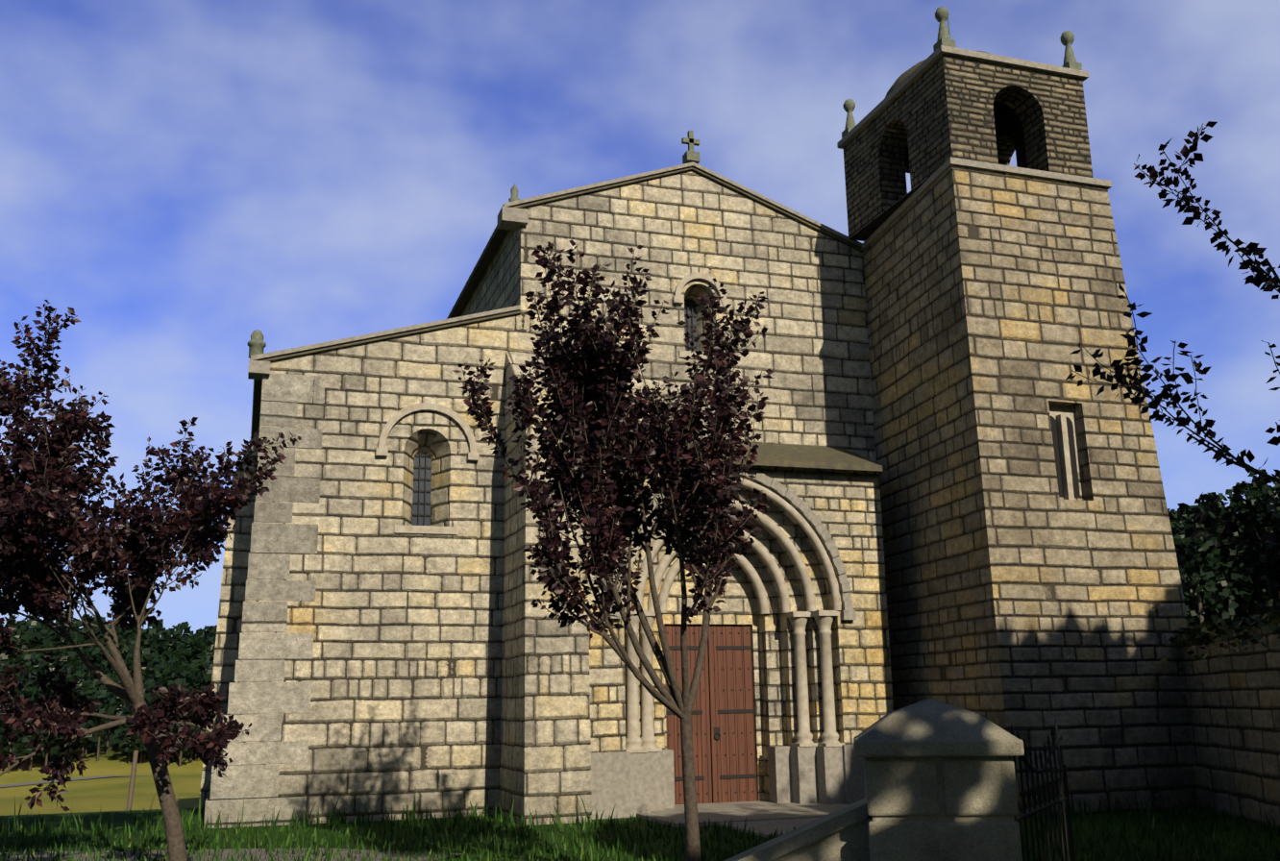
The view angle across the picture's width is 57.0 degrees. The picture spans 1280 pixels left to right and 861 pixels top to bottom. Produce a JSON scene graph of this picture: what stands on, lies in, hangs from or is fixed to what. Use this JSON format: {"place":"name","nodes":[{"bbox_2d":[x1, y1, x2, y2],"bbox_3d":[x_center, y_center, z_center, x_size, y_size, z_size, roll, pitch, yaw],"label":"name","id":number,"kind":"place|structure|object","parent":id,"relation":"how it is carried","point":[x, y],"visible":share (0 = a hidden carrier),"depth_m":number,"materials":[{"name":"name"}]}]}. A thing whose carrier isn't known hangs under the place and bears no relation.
{"place":"outdoors","nodes":[
{"label":"outdoors","id":0,"kind":"place"},
{"bbox_2d":[0,775,130,787],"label":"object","id":1,"kind":"structure","parent":0,"point":[35,782],"depth_m":169.09,"materials":[{"name":"wood"}]},
{"bbox_2d":[0,847,462,860],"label":"foot path","id":2,"kind":"structure","parent":0,"point":[117,856],"depth_m":13.78,"materials":[{"name":"grey stone"}]},
{"bbox_2d":[0,599,1279,860],"bbox_3d":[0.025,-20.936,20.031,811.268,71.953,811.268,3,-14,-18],"label":"ground","id":3,"kind":"structure","parent":0,"point":[92,798],"depth_m":16.65,"materials":[{"name":"green plant"}]},
{"bbox_2d":[126,750,138,810],"bbox_3d":[-13.389,9.795,30.945,0.240,2.705,0.120,3,-14,-18],"label":"wooden fence post","id":4,"kind":"object","parent":3,"relation":"on","point":[132,779],"visible":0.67,"depth_m":31.05,"materials":[{"name":"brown wood"}]},
{"bbox_2d":[0,299,301,860],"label":"plum tree","id":5,"kind":"object","parent":3,"relation":"on","point":[38,510],"visible":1,"depth_m":12.73,"materials":[{"name":"purple plant"}]},
{"bbox_2d":[197,428,259,815],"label":"side buttresses","id":6,"kind":"structure","parent":3,"relation":"on","point":[237,549],"depth_m":19.84,"materials":[{"name":"stone"}]},
{"bbox_2d":[498,352,591,825],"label":"buttress","id":7,"kind":"structure","parent":3,"relation":"on","point":[545,755],"depth_m":17.51,"materials":[{"name":"beige stone"}]},
{"bbox_2d":[217,171,876,828],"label":"church walls","id":8,"kind":"structure","parent":3,"relation":"on","point":[400,671],"depth_m":19.25,"materials":[{"name":"stone"}]},
{"bbox_2d":[203,372,324,828],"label":"corner quoins","id":9,"kind":"object","parent":8,"relation":"attached to","point":[250,781],"visible":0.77,"depth_m":17.86,"materials":[{"name":"stone"}]},
{"bbox_2d":[375,272,729,534],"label":"window dressings","id":10,"kind":"structure","parent":8,"relation":"attached to","point":[381,450],"depth_m":19.37,"materials":[{"name":"stone"}]},
{"bbox_2d":[247,161,861,379],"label":"copings","id":11,"kind":"object","parent":8,"relation":"attached to","point":[511,218],"visible":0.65,"depth_m":20.54,"materials":[{"name":"stone"}]},
{"bbox_2d":[247,130,700,358],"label":"finials","id":12,"kind":"object","parent":11,"relation":"on","point":[257,344],"visible":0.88,"depth_m":20.71,"materials":[{"name":"stone"}]},
{"bbox_2d":[412,297,698,525],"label":"window grilles","id":13,"kind":"object","parent":8,"relation":"attached to","point":[426,455],"depth_m":19.66,"materials":[{"name":"black metal"}]},
{"bbox_2d":[250,166,863,439],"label":"roofs","id":14,"kind":"structure","parent":8,"relation":"on","point":[491,248],"depth_m":21.73,"materials":[{"name":"stone"}]},
{"bbox_2d":[453,239,773,860],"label":"plum tree","id":15,"kind":"object","parent":3,"relation":"on","point":[599,376],"visible":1,"depth_m":10.80,"materials":[{"name":"purple plant"}]},
{"bbox_2d":[0,468,1279,773],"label":"forest trees","id":16,"kind":"object","parent":3,"relation":"on","point":[1222,578],"visible":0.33,"depth_m":187.31,"materials":[{"name":"green plant"}]},
{"bbox_2d":[0,788,1279,860],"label":"lawn grass","id":17,"kind":"structure","parent":3,"relation":"on","point":[681,847],"depth_m":14.65,"materials":[{"name":"green plant"}]},
{"bbox_2d":[585,460,893,801],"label":"portal walls","id":18,"kind":"structure","parent":3,"relation":"on","point":[845,506],"depth_m":19.73,"materials":[{"name":"beige stone"}]},
{"bbox_2d":[606,465,856,620],"bbox_3d":[1.503,1.781,19.134,4.270,2.541,0.105,3,-14,-18],"label":"hood mould","id":19,"kind":"object","parent":18,"relation":"attached to","point":[848,612],"visible":0.48,"depth_m":19.59,"materials":[{"name":"grey stone"}]},
{"bbox_2d":[605,439,885,471],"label":"porch roof","id":20,"kind":"structure","parent":18,"relation":"on","point":[801,455],"depth_m":20.09,"materials":[{"name":"grey stone"}]},
{"bbox_2d":[723,797,869,860],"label":"low parapet wall","id":21,"kind":"structure","parent":3,"relation":"on","point":[841,834],"depth_m":6.02,"materials":[{"name":"grey stone"}]},
{"bbox_2d":[862,165,1199,816],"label":"tower shaft walls","id":22,"kind":"structure","parent":3,"relation":"on","point":[1027,602],"depth_m":18.63,"materials":[{"name":"beige stone"}]},
{"bbox_2d":[1048,404,1081,499],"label":"tower lancets","id":23,"kind":"object","parent":22,"relation":"in","point":[1065,441],"visible":0.71,"depth_m":18.68,"materials":[{"name":"beige stone"}]},
{"bbox_2d":[1065,121,1279,559],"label":"tree","id":24,"kind":"object","parent":3,"relation":"on","point":[1257,280],"visible":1,"depth_m":9.24,"materials":[{"name":"purple plant"}]},
{"bbox_2d":[1178,622,1279,827],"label":"churchyard wall","id":25,"kind":"structure","parent":3,"relation":"on","point":[1232,697],"depth_m":16.02,"materials":[{"name":"stone"}]},
{"bbox_2d":[1159,611,1279,672],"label":"ivy wall","id":26,"kind":"structure","parent":25,"relation":"on","point":[1261,621],"depth_m":16.08,"materials":[{"name":"green plant"}]},
{"bbox_2d":[0,0,1279,636],"label":"sky","id":27,"kind":"structure","parent":0,"point":[189,179],"materials":[{"name":"blue"}]},
{"bbox_2d":[664,624,757,804],"bbox_3d":[1.158,4.706,19.666,1.592,2.910,0.060,3,-14,-18],"label":"portal door","id":28,"kind":"structure","parent":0,"point":[710,702],"depth_m":19.68,"materials":[{"name":"brown wood"}]},
{"bbox_2d":[665,632,756,795],"bbox_3d":[1.172,4.682,19.628,1.580,2.624,0.032,3,-14,-18],"label":"portal door ironwork","id":29,"kind":"object","parent":28,"relation":"attached to","point":[717,735],"visible":0.83,"depth_m":19.66,"materials":[{"name":"black metal"}]},
{"bbox_2d":[590,744,864,819],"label":"column plinths","id":30,"kind":"object","parent":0,"point":[627,783],"visible":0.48,"depth_m":18.75,"materials":[{"name":"beige stone"}]},
{"bbox_2d":[624,608,844,753],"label":"columns","id":31,"kind":"structure","parent":30,"relation":"on","point":[647,741],"depth_m":19.12,"materials":[{"name":"beige stone"}]},
{"bbox_2d":[620,475,840,614],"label":"archivolts","id":32,"kind":"object","parent":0,"point":[777,532],"visible":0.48,"depth_m":19.62,"materials":[{"name":"beige stone"}]},
{"bbox_2d":[636,800,849,837],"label":"portal step slabs","id":33,"kind":"structure","parent":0,"point":[766,818],"depth_m":17.25,"materials":[{"name":"grey stone"}]},
{"bbox_2d":[853,698,1024,860],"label":"gate pier","id":34,"kind":"structure","parent":0,"point":[940,780],"depth_m":5.79,"materials":[{"name":"grey stone"}]},
{"bbox_2d":[1008,719,1075,860],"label":"iron gate","id":35,"kind":"structure","parent":34,"relation":"attached to","point":[1063,791],"depth_m":6.87,"materials":[{"name":"black metal"}]},
{"bbox_2d":[842,53,1093,241],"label":"tower belfry walls","id":36,"kind":"structure","parent":0,"point":[929,121],"depth_m":20.19,"materials":[{"name":"grey stone"}]},
{"bbox_2d":[885,50,989,97],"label":"dome roof","id":37,"kind":"structure","parent":36,"relation":"on","point":[902,77],"depth_m":21.18,"materials":[{"name":"grey stone"}]},
{"bbox_2d":[836,45,1112,251],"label":"cornices","id":38,"kind":"object","parent":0,"point":[908,81],"visible":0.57,"depth_m":20.00,"materials":[{"name":"grey stone"}]},
{"bbox_2d":[841,6,1082,138],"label":"finials","id":39,"kind":"object","parent":38,"relation":"on","point":[1067,37],"visible":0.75,"depth_m":20.56,"materials":[{"name":"grey stone"}]}
]}

